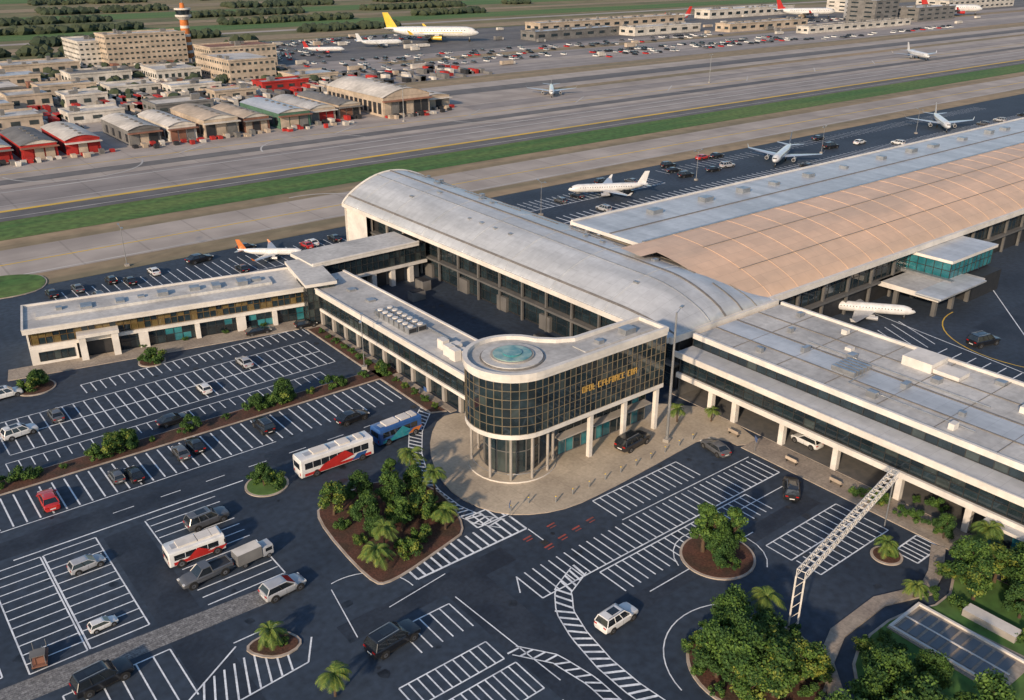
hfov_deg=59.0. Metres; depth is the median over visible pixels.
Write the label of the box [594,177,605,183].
parked car
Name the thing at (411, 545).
shrub
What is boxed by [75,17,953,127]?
distant parked cars
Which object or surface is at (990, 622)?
wall
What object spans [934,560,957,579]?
shrub
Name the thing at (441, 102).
doors and fittings
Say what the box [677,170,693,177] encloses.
parked car
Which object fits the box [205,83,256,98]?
warehouse building
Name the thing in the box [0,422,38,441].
parked car
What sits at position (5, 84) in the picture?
warehouse building
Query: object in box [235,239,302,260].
airliner
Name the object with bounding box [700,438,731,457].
parked car
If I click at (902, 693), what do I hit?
broadleaf tree
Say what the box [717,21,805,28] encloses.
windows
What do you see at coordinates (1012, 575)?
broadleaf tree
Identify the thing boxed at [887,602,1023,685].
utility pad
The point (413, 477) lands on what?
broadleaf tree
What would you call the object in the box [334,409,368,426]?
parked car
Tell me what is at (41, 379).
broadleaf tree
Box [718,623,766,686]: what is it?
broadleaf tree
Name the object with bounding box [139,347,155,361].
shrub
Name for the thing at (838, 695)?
broadleaf tree
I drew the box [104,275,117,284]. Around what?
parked car
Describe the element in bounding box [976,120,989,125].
parked car
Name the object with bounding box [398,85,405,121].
street lamp
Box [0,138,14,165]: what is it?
cargo hangar
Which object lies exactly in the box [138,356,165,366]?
planted island
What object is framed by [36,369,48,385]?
shrub
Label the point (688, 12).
airliner
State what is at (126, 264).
street lamp
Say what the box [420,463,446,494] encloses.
palm tree
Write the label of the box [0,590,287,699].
cobbled crossing
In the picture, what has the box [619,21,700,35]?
distant terminal building
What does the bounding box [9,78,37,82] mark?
windows
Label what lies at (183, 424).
shrub
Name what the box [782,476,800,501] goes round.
parked car
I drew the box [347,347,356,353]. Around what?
shrub
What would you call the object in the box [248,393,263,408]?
broadleaf tree
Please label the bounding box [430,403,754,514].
plaza pavement
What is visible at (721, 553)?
broadleaf tree
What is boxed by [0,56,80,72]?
warehouse building
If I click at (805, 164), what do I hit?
parked car
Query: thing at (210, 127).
doors and fittings
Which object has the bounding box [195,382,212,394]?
parked car
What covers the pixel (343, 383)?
shrub
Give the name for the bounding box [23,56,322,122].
cargo district pavement
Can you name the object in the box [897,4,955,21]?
distant terminal building
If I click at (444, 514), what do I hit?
palm tree
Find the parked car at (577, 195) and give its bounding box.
[569,192,583,198]
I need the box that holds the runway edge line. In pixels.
[0,59,1023,212]
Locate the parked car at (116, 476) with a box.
[107,468,125,484]
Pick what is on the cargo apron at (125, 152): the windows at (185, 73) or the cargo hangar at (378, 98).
the cargo hangar at (378, 98)
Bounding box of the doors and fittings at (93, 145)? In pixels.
[43,123,104,157]
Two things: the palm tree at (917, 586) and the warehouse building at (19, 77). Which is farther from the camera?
the warehouse building at (19, 77)
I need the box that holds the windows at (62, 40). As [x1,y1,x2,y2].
[62,40,101,64]
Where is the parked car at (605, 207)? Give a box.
[596,204,611,211]
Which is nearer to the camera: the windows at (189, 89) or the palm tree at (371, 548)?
the palm tree at (371, 548)
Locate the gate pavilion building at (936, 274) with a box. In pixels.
[878,236,1000,316]
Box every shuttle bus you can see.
[293,430,374,478]
[370,410,422,445]
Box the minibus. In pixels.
[162,525,226,567]
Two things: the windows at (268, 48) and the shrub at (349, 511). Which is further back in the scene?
the windows at (268, 48)
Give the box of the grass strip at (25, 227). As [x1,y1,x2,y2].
[0,64,1023,240]
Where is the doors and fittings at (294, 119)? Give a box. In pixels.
[250,99,312,129]
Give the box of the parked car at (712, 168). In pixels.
[705,166,721,171]
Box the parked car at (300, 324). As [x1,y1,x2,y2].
[294,318,317,329]
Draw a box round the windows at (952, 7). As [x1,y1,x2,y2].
[898,7,953,19]
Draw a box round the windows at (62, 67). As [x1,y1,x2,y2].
[32,65,76,71]
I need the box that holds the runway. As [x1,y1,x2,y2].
[0,50,1023,212]
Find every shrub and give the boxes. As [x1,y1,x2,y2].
[0,475,6,489]
[5,464,29,482]
[15,373,40,391]
[20,465,43,480]
[26,368,48,385]
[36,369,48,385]
[59,463,67,468]
[84,447,103,461]
[91,439,117,457]
[103,428,134,453]
[125,439,139,449]
[137,353,150,362]
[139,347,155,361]
[148,347,166,364]
[149,436,155,441]
[176,421,190,432]
[183,413,201,429]
[220,413,230,419]
[241,394,261,410]
[246,471,260,484]
[261,396,270,408]
[263,639,274,647]
[264,385,289,406]
[264,469,285,489]
[274,636,289,646]
[281,392,296,401]
[305,386,314,393]
[319,374,342,389]
[331,337,340,343]
[332,517,351,529]
[337,375,347,385]
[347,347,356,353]
[347,504,359,518]
[352,533,367,545]
[355,353,364,359]
[357,370,369,377]
[365,358,372,365]
[376,359,390,372]
[381,370,391,375]
[383,503,408,523]
[393,537,404,547]
[396,536,422,560]
[401,382,409,388]
[405,502,417,512]
[410,523,432,542]
[411,387,418,394]
[420,394,429,401]
[430,505,451,523]
[431,402,437,408]
[680,630,704,652]
[690,661,706,675]
[698,619,708,626]
[707,681,724,697]
[726,554,741,569]
[738,692,757,699]
[788,622,801,636]
[796,682,825,699]
[811,663,835,683]
[847,486,866,497]
[851,634,875,653]
[866,487,889,506]
[876,627,893,641]
[884,547,898,557]
[884,637,908,652]
[892,504,907,516]
[905,507,926,523]
[912,495,920,502]
[924,497,949,512]
[924,585,940,600]
[926,517,942,533]
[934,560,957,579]
[946,593,968,610]
[1015,628,1023,643]
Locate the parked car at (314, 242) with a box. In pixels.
[305,238,318,245]
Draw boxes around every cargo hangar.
[0,126,61,162]
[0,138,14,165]
[40,121,104,157]
[100,113,164,148]
[137,109,198,142]
[169,103,240,139]
[211,103,271,134]
[240,97,312,129]
[271,94,340,124]
[296,90,362,120]
[327,76,436,118]
[424,90,453,110]
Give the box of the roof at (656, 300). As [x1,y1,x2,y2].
[344,170,772,336]
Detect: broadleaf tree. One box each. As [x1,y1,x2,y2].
[29,369,45,385]
[101,430,124,452]
[123,428,137,448]
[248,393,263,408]
[253,461,272,485]
[272,377,293,401]
[317,480,347,515]
[345,469,372,498]
[350,490,380,521]
[362,513,382,536]
[374,469,406,506]
[381,458,398,475]
[391,496,412,530]
[403,464,426,493]
[407,486,438,519]
[689,501,717,552]
[690,619,737,682]
[699,511,728,528]
[705,529,732,568]
[708,520,738,555]
[709,605,735,628]
[710,583,755,619]
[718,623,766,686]
[725,607,763,654]
[727,506,748,553]
[728,660,769,699]
[756,607,789,632]
[756,619,780,649]
[759,640,800,698]
[761,634,804,679]
[779,628,801,643]
[792,637,830,683]
[825,687,867,699]
[845,664,891,699]
[858,646,916,696]
[861,641,895,677]
[882,683,917,699]
[885,673,955,699]
[901,669,936,691]
[911,648,954,688]
[934,512,956,539]
[947,535,994,579]
[953,668,1019,699]
[959,554,994,600]
[986,542,1020,582]
[1001,552,1023,601]
[1001,581,1023,618]
[1003,541,1023,570]
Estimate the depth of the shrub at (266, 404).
139.54 m
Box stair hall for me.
[284,259,336,287]
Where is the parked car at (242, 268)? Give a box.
[235,264,249,272]
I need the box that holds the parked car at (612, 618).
[594,602,637,634]
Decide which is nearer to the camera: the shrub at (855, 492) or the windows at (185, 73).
the shrub at (855, 492)
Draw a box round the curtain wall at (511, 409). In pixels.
[464,335,666,435]
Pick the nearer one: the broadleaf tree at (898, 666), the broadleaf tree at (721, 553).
the broadleaf tree at (898, 666)
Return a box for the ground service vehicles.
[272,15,980,74]
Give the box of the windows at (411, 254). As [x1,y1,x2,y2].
[323,243,425,274]
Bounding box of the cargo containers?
[14,57,491,166]
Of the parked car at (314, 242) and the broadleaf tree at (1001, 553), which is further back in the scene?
the parked car at (314, 242)
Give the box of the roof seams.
[342,169,756,333]
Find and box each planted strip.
[0,366,397,495]
[307,326,446,413]
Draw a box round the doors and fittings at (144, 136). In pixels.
[102,114,164,148]
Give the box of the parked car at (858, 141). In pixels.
[853,139,865,144]
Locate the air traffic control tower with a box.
[174,1,193,59]
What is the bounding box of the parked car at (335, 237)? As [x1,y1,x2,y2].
[327,234,341,241]
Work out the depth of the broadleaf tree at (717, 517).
104.67 m
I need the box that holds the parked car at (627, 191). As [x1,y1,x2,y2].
[620,189,633,195]
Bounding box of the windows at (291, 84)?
[254,82,305,88]
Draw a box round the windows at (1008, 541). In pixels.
[984,531,1020,550]
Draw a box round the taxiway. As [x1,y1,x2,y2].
[0,76,1023,275]
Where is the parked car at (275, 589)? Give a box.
[258,572,305,603]
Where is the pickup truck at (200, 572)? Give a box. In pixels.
[177,554,233,590]
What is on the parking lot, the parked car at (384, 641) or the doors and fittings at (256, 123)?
the parked car at (384, 641)
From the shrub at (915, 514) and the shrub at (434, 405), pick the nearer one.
the shrub at (915, 514)
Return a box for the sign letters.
[582,367,636,392]
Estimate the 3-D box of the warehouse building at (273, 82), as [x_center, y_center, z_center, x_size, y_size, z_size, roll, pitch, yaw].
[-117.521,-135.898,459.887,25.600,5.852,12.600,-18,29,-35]
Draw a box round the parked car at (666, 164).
[660,160,675,167]
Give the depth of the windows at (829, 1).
1018.15 m
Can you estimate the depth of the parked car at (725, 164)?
293.41 m
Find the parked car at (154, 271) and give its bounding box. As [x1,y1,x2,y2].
[147,267,160,275]
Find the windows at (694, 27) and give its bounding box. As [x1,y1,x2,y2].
[621,26,697,32]
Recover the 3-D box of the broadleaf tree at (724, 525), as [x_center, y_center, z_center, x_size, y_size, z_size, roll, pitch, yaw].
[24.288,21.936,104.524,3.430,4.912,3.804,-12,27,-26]
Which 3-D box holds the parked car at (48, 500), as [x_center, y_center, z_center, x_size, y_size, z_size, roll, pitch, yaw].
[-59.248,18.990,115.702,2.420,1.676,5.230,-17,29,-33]
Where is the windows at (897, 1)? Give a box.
[849,1,897,20]
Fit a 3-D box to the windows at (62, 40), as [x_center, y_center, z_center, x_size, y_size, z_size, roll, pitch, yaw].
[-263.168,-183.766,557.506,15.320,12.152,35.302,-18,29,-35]
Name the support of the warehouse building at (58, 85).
on the cargo district pavement at (56, 106)
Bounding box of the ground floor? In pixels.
[468,389,658,483]
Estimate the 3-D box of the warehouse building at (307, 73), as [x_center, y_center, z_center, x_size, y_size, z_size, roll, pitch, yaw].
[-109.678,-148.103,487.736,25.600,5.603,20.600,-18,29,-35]
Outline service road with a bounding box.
[0,60,1023,221]
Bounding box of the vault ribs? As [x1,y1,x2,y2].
[673,144,1023,295]
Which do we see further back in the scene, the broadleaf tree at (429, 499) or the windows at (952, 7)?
the windows at (952, 7)
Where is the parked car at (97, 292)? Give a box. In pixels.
[91,290,103,294]
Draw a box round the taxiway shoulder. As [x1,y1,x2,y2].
[0,72,1023,283]
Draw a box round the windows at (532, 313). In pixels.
[378,222,676,386]
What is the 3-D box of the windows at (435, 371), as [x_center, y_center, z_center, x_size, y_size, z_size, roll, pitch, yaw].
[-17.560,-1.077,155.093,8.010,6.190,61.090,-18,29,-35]
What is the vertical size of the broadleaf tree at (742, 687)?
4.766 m
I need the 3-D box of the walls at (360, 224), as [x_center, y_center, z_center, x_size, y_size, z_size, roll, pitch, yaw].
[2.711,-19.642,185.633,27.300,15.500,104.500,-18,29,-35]
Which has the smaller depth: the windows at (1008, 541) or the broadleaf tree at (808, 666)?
the broadleaf tree at (808, 666)
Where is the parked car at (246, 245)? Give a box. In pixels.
[236,242,255,251]
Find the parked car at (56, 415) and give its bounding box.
[46,407,64,422]
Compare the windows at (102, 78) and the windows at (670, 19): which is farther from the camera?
the windows at (670, 19)
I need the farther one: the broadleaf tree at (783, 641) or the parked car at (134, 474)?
the parked car at (134, 474)
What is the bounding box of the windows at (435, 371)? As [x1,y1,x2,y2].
[320,297,464,412]
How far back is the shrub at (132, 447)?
128.21 m
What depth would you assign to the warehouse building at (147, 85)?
444.31 m
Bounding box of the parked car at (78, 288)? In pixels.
[71,283,84,293]
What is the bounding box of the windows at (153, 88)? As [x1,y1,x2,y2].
[104,87,157,91]
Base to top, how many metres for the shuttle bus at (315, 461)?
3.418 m
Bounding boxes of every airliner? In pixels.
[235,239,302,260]
[302,41,344,52]
[355,33,401,46]
[381,12,478,41]
[527,75,572,97]
[568,171,650,196]
[664,6,694,17]
[748,132,823,166]
[772,0,834,17]
[839,299,915,321]
[892,42,936,60]
[905,102,974,132]
[922,0,981,14]
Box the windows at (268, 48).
[194,47,276,66]
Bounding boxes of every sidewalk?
[8,320,456,412]
[672,388,1004,577]
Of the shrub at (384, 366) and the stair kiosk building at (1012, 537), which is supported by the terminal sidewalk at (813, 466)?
the stair kiosk building at (1012, 537)
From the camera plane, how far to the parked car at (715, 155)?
307.05 m
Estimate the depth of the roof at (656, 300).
167.89 m
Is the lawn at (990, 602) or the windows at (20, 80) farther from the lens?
the windows at (20, 80)
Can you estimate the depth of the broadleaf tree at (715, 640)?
85.93 m
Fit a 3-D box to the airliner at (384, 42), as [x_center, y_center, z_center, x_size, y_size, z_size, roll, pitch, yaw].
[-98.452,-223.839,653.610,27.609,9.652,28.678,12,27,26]
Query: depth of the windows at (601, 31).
717.06 m
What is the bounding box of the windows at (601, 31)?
[522,29,616,37]
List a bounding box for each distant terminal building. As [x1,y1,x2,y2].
[520,24,618,40]
[525,12,684,29]
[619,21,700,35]
[694,4,794,18]
[715,16,808,31]
[796,17,911,33]
[826,0,845,11]
[843,0,847,17]
[845,0,899,21]
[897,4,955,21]
[916,0,1013,7]
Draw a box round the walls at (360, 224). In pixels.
[342,203,778,388]
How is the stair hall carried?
on the parking lot
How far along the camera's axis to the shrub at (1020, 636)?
92.39 m
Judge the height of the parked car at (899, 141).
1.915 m
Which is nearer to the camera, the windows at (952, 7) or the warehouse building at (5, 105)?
the warehouse building at (5, 105)
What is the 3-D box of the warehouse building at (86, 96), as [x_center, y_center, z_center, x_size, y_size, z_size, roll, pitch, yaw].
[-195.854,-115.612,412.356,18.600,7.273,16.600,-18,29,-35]
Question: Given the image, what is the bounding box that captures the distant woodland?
[0,0,530,108]
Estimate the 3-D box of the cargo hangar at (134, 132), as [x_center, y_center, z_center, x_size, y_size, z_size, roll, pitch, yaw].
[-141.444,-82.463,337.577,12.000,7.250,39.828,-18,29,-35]
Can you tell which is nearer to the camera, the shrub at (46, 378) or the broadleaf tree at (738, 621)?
the broadleaf tree at (738, 621)
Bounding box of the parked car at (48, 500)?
[36,488,60,512]
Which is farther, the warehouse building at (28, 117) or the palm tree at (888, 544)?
the warehouse building at (28, 117)
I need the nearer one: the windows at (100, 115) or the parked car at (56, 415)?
the parked car at (56, 415)
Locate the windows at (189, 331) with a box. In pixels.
[29,292,304,361]
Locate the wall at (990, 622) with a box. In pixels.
[961,603,1021,642]
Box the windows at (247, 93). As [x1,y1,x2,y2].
[207,92,252,97]
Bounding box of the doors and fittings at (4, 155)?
[0,149,14,165]
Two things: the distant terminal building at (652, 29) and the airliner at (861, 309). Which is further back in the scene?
the distant terminal building at (652, 29)
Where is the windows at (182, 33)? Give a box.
[95,33,186,64]
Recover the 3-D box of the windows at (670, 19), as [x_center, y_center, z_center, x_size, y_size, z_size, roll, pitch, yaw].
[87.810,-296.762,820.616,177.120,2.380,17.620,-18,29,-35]
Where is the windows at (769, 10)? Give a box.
[696,9,777,15]
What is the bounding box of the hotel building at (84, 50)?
[61,35,101,66]
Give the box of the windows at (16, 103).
[12,98,49,105]
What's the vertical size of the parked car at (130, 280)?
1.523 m
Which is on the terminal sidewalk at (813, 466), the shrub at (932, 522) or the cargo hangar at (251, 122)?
the shrub at (932, 522)
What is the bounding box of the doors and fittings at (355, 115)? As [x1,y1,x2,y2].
[319,92,362,120]
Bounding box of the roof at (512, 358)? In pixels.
[462,315,668,439]
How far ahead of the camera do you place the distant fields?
964.51 m
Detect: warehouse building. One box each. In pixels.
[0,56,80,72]
[0,69,40,86]
[0,79,22,90]
[0,87,53,108]
[0,97,13,109]
[0,108,43,130]
[30,77,96,95]
[55,87,107,107]
[58,103,124,123]
[59,66,131,82]
[98,78,160,94]
[140,62,201,80]
[141,92,213,112]
[161,79,221,93]
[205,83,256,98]
[251,75,308,90]
[278,68,338,81]
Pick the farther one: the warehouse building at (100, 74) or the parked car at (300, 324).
the warehouse building at (100, 74)
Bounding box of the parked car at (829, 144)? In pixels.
[822,141,838,148]
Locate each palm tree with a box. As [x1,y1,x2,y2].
[254,620,288,651]
[315,660,351,696]
[357,541,394,569]
[371,518,398,545]
[396,446,426,466]
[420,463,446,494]
[430,501,459,529]
[670,403,685,421]
[704,405,719,421]
[746,585,786,613]
[874,534,898,558]
[902,579,929,601]
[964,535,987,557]
[969,520,1004,543]
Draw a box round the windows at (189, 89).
[163,86,218,91]
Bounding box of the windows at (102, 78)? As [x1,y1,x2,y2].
[61,75,128,80]
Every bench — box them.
[728,428,739,436]
[785,455,797,465]
[829,477,842,486]
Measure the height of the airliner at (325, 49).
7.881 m
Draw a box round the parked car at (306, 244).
[299,241,313,248]
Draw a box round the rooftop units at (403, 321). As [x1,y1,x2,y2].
[334,277,464,361]
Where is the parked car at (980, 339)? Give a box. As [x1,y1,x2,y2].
[966,330,1000,348]
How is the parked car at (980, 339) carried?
on the parking lot
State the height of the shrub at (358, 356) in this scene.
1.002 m
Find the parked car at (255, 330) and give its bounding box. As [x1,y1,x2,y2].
[244,325,271,335]
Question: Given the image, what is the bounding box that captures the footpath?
[823,544,945,697]
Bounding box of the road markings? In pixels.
[0,107,1023,699]
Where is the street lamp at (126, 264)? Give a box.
[117,223,129,266]
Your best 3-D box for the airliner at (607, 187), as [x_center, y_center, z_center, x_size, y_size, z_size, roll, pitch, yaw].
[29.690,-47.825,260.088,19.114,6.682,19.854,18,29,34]
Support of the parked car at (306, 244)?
on the parking lot
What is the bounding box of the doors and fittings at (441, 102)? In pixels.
[425,90,453,110]
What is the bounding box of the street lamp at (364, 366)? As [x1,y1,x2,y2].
[359,312,366,369]
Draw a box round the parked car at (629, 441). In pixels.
[614,429,650,453]
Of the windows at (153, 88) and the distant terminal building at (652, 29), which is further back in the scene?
the distant terminal building at (652, 29)
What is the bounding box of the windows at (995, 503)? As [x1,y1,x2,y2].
[677,339,1023,523]
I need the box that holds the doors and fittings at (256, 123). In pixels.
[228,104,271,134]
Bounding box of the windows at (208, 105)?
[143,104,209,110]
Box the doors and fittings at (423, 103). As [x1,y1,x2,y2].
[328,80,436,118]
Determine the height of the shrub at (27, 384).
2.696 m
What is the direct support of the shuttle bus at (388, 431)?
on the parking lot
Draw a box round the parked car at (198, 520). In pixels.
[183,506,229,531]
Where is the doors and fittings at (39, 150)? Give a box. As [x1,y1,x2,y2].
[0,127,61,162]
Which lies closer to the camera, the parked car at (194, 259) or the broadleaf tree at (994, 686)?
the broadleaf tree at (994, 686)
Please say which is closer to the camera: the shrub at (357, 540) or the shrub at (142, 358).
the shrub at (357, 540)
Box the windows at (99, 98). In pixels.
[57,97,104,103]
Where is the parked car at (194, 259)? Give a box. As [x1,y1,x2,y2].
[184,253,212,264]
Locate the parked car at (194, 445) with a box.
[184,436,205,453]
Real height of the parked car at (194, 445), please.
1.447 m
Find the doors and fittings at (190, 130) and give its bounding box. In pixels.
[156,111,198,142]
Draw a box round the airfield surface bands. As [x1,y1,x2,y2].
[0,10,1023,273]
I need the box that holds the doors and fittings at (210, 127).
[170,105,240,139]
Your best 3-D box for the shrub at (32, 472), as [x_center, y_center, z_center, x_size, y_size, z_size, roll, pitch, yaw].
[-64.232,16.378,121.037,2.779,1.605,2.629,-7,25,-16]
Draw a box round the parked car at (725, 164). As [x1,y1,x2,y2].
[719,161,734,167]
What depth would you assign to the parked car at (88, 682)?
86.42 m
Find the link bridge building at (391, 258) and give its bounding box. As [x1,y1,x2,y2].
[290,232,426,286]
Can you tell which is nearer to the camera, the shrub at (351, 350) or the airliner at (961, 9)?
the shrub at (351, 350)
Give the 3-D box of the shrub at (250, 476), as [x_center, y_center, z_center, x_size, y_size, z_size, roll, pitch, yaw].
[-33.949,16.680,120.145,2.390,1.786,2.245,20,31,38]
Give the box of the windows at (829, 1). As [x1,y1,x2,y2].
[829,1,844,10]
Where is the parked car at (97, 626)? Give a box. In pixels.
[87,615,118,634]
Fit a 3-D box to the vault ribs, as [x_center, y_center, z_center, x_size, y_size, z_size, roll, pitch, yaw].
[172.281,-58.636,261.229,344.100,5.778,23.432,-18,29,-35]
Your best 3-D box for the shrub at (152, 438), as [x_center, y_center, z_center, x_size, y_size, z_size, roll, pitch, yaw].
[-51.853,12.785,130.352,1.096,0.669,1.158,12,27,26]
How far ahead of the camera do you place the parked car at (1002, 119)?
371.33 m
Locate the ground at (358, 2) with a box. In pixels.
[0,0,1021,284]
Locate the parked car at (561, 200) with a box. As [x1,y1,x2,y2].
[554,197,566,203]
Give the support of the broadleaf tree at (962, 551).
on the lawn at (990, 602)
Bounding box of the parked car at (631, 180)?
[624,178,637,182]
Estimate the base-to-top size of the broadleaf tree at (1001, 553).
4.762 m
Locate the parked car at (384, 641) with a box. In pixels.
[363,619,420,659]
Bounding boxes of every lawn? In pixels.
[0,274,46,298]
[852,575,1023,699]
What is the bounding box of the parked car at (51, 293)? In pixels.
[45,288,58,298]
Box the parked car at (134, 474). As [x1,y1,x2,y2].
[124,465,144,483]
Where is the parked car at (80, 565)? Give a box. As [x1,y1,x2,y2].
[66,553,105,575]
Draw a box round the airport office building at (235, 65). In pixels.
[199,51,276,82]
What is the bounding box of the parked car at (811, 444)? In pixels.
[791,432,823,450]
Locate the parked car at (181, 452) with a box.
[171,444,190,460]
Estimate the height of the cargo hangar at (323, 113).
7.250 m
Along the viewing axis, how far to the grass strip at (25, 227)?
298.53 m
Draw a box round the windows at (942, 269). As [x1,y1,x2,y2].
[906,249,993,278]
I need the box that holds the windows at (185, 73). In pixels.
[142,70,199,78]
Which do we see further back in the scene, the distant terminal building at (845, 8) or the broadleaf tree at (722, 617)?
the distant terminal building at (845, 8)
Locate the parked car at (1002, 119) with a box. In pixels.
[993,117,1005,121]
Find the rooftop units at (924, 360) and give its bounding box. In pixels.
[755,311,1023,431]
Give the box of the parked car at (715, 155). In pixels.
[709,152,723,158]
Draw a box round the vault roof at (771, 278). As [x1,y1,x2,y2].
[621,143,1023,296]
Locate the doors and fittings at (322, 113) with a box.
[293,96,340,124]
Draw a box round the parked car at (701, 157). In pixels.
[695,154,709,160]
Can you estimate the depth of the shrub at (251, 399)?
137.89 m
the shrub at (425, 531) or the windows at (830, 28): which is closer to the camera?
the shrub at (425, 531)
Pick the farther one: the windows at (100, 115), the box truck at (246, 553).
the windows at (100, 115)
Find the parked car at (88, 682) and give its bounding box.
[69,657,134,698]
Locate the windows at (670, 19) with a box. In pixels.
[527,18,681,28]
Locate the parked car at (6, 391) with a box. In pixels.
[0,385,22,398]
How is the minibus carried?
on the parking lot
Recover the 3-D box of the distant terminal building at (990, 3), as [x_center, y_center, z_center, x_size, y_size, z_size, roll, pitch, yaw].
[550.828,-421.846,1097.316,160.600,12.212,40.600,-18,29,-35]
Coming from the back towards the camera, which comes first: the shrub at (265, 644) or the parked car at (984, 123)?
the parked car at (984, 123)
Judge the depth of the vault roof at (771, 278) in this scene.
182.78 m
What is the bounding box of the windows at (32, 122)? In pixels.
[0,120,38,127]
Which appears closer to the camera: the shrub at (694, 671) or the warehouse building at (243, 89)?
the shrub at (694, 671)
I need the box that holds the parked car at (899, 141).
[891,139,904,144]
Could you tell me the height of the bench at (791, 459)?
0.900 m
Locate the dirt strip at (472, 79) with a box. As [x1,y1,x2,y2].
[399,22,1023,88]
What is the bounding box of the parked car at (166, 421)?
[155,412,187,427]
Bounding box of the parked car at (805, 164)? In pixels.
[799,163,812,166]
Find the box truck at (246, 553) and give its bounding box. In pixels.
[231,538,273,567]
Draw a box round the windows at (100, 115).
[61,113,111,120]
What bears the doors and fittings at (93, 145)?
in the cargo hangar at (73, 140)
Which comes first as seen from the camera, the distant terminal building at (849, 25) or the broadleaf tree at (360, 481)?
the broadleaf tree at (360, 481)
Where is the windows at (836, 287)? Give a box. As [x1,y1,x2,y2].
[779,214,1023,306]
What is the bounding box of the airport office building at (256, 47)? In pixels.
[193,40,277,68]
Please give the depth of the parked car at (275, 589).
98.84 m
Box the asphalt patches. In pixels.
[0,303,1023,699]
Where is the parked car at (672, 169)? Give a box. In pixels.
[665,167,681,172]
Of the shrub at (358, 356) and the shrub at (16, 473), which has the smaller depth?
the shrub at (16, 473)
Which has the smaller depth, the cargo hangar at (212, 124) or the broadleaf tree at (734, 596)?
the broadleaf tree at (734, 596)
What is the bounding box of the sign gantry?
[787,468,899,630]
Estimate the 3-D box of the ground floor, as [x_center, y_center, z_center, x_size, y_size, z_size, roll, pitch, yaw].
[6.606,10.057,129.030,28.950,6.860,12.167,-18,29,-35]
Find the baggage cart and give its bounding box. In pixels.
[29,639,48,669]
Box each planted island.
[20,379,55,395]
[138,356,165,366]
[245,475,288,496]
[247,631,301,658]
[317,481,462,584]
[679,534,755,579]
[686,618,826,699]
[870,546,902,565]
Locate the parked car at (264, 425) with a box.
[252,417,275,434]
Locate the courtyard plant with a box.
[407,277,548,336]
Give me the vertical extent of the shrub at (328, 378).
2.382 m
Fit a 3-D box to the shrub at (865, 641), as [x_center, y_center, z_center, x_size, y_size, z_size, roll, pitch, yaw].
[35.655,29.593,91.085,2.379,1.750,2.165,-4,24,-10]
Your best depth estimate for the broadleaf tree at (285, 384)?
140.29 m
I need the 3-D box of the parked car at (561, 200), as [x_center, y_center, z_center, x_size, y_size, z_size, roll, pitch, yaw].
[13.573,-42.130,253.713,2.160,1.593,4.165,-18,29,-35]
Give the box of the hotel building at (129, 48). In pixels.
[93,28,188,66]
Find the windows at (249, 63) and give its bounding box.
[201,57,274,80]
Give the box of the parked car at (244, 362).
[235,356,253,368]
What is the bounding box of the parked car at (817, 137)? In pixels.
[812,135,824,140]
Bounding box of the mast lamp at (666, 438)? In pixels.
[662,305,684,442]
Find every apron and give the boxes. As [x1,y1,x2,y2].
[0,26,1023,189]
[192,0,1023,83]
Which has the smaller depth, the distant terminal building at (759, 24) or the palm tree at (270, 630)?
the palm tree at (270, 630)
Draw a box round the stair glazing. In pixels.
[296,278,334,323]
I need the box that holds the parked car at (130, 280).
[123,276,136,285]
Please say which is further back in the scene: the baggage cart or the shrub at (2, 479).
the shrub at (2, 479)
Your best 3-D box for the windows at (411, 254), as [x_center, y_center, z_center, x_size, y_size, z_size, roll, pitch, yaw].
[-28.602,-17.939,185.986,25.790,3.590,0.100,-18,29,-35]
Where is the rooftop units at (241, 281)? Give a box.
[55,276,260,310]
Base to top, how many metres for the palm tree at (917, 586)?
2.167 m
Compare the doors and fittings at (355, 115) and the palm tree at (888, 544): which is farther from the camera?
the doors and fittings at (355, 115)
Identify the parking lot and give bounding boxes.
[0,94,1023,699]
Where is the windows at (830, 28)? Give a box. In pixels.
[798,21,908,30]
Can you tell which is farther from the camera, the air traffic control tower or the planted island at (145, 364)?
the air traffic control tower
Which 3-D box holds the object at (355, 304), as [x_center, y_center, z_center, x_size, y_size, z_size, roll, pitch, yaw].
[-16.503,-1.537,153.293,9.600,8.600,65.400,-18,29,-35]
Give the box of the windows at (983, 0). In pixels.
[919,0,1012,5]
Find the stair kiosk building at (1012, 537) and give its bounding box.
[983,517,1023,550]
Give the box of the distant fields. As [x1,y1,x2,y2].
[0,0,915,54]

